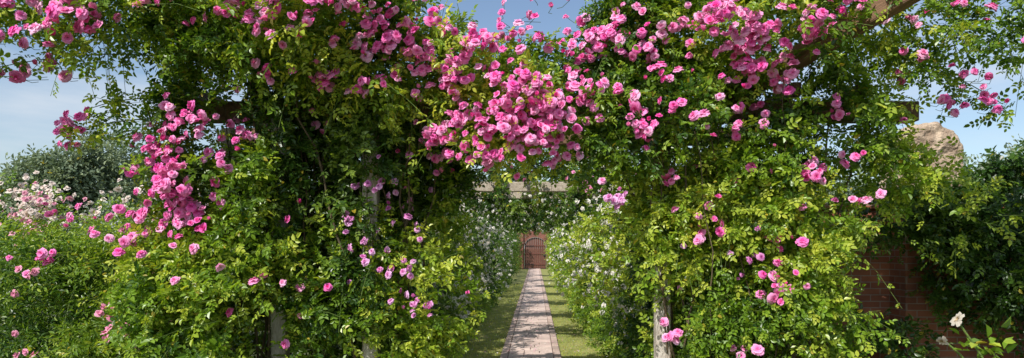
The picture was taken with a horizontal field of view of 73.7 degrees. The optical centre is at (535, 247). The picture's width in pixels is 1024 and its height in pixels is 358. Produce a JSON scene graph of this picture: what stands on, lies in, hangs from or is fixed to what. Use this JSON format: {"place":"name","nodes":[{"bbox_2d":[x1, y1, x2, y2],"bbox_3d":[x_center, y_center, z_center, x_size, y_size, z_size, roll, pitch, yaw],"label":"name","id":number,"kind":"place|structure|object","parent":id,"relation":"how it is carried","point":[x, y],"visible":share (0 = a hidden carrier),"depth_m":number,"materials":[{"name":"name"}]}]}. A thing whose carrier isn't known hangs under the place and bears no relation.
{"place":"outdoors","nodes":[
{"label":"outdoors","id":0,"kind":"place"},
{"bbox_2d":[0,249,810,357],"bbox_3d":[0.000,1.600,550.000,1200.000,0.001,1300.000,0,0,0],"label":"ground","id":1,"kind":"structure","parent":0,"point":[318,348],"depth_m":15.81,"materials":[{"name":"soil"}]},
{"bbox_2d":[0,195,270,357],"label":"garden shrub","id":2,"kind":"object","parent":1,"relation":"on","point":[61,290],"visible":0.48,"depth_m":6.62,"materials":[{"name":"green plant"}]},
{"bbox_2d":[0,166,270,352],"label":"rambling rose hedge","id":3,"kind":"object","parent":1,"relation":"on","point":[29,214],"visible":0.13,"depth_m":10.39,"materials":[{"name":"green plant"}]},
{"bbox_2d":[0,198,427,278],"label":"clipped hedge","id":4,"kind":"object","parent":1,"relation":"on","point":[67,230],"depth_m":33.48,"materials":[{"name":"green plant"}]},
{"bbox_2d":[0,126,1023,247],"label":"distant trees","id":5,"kind":"object","parent":1,"relation":"on","point":[77,173],"visible":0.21,"depth_m":37.82,"materials":[{"name":"plant"}]},
{"bbox_2d":[483,233,546,268],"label":"wall","id":6,"kind":"structure","parent":1,"relation":"on","point":[523,251],"depth_m":52.00,"materials":[{"name":"red brick"}]},
{"bbox_2d":[524,229,545,244],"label":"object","id":7,"kind":"structure","parent":6,"relation":"attached to","point":[542,236],"depth_m":52.00,"materials":[{"name":"red brick"}]},
{"bbox_2d":[518,233,550,268],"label":"piers","id":8,"kind":"structure","parent":1,"relation":"on","point":[521,240],"depth_m":51.85,"materials":[{"name":"red brick"}]},
{"bbox_2d":[443,274,627,357],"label":"border edging plants","id":9,"kind":"object","parent":1,"relation":"on","point":[601,336],"visible":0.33,"depth_m":12.64,"materials":[{"name":"green plant"}]},
{"bbox_2d":[525,237,545,267],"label":"garden gate","id":10,"kind":"object","parent":1,"relation":"on","point":[531,258],"visible":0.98,"depth_m":52.12,"materials":[{"name":"brown wood"}]},
{"bbox_2d":[525,245,545,264],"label":"rails","id":11,"kind":"object","parent":10,"relation":"attached to","point":[535,253],"visible":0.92,"depth_m":52.08,"materials":[{"name":"brown wood"}]},
{"bbox_2d":[187,0,920,357],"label":"rose pergola","id":12,"kind":"object","parent":1,"relation":"on","point":[517,190],"visible":0.06,"depth_m":6.04,"materials":[{"name":"brown wood"}]},
{"bbox_2d":[328,180,524,354],"bbox_3d":[-1.639,0.140,29.558,2.298,3.912,44.716,0,0,0],"label":"white climbing rose","id":13,"kind":"object","parent":12,"relation":"attached to","point":[506,253],"visible":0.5,"depth_m":15.86,"materials":[{"name":"green plant"}]},
{"bbox_2d":[95,52,764,357],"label":"climbing rose","id":14,"kind":"object","parent":12,"relation":"attached to","point":[202,290],"visible":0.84,"depth_m":5.80,"materials":[{"name":"green plant"}]},
{"bbox_2d":[0,0,1023,357],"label":"climbing rose","id":15,"kind":"object","parent":12,"relation":"attached to","point":[618,80],"visible":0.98,"depth_m":5.49,"materials":[{"name":"pink plant"}]},
{"bbox_2d":[443,146,634,238],"bbox_3d":[-0.040,-1.103,23.886,3.838,1.569,28.153,0,0,0],"label":"white climbing rose","id":16,"kind":"object","parent":12,"relation":"attached to","point":[517,220],"visible":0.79,"depth_m":13.80,"materials":[{"name":"green plant"}]},
{"bbox_2d":[543,158,708,357],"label":"white climbing rose","id":17,"kind":"object","parent":12,"relation":"attached to","point":[583,238],"visible":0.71,"depth_m":10.15,"materials":[{"name":"green plant"}]},
{"bbox_2d":[571,48,1023,357],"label":"climbing rose","id":18,"kind":"object","parent":12,"relation":"attached to","point":[739,314],"visible":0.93,"depth_m":5.76,"materials":[{"name":"green plant"}]},
{"bbox_2d":[813,210,1023,357],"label":"wall","id":19,"kind":"structure","parent":1,"relation":"on","point":[873,296],"depth_m":8.00,"materials":[{"name":"red brick"}]},
{"bbox_2d":[824,203,1012,209],"bbox_3d":[7.650,-0.486,8.150,8.700,0.067,0.380,0,0,0],"label":"coping","id":20,"kind":"object","parent":19,"relation":"on","point":[867,205],"depth_m":7.96,"materials":[{"name":"grey stone"}]},
{"bbox_2d":[817,140,1023,357],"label":"shaded shrub","id":21,"kind":"object","parent":1,"relation":"on","point":[985,271],"visible":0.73,"depth_m":7.07,"materials":[{"name":"green plant"}]},
{"bbox_2d":[879,122,976,357],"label":"stone gate pier","id":22,"kind":"structure","parent":1,"relation":"on","point":[915,306],"depth_m":7.65,"materials":[{"name":"red brick"}]},
{"bbox_2d":[936,312,1017,357],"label":"white garden flower","id":23,"kind":"object","parent":1,"relation":"on","point":[957,321],"visible":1,"depth_m":2.00,"materials":[{"name":"green plant"}]},
{"bbox_2d":[0,0,1023,248],"label":"sky","id":24,"kind":"structure","parent":0,"point":[28,112],"materials":[{"name":"blue"}]},
{"bbox_2d":[500,269,561,357],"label":"garden path","id":25,"kind":"structure","parent":0,"point":[522,332],"depth_m":13.55,"materials":[{"name":"grey stone"}]},
{"bbox_2d":[471,295,607,357],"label":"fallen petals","id":26,"kind":"object","parent":25,"relation":"on","point":[535,334],"visible":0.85,"depth_m":12.24,"materials":[{"name":"pink plant"}]},
{"bbox_2d":[452,269,614,357],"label":"lawn","id":27,"kind":"structure","parent":0,"point":[520,277],"depth_m":13.87,"materials":[{"name":"green plant"}]}
]}

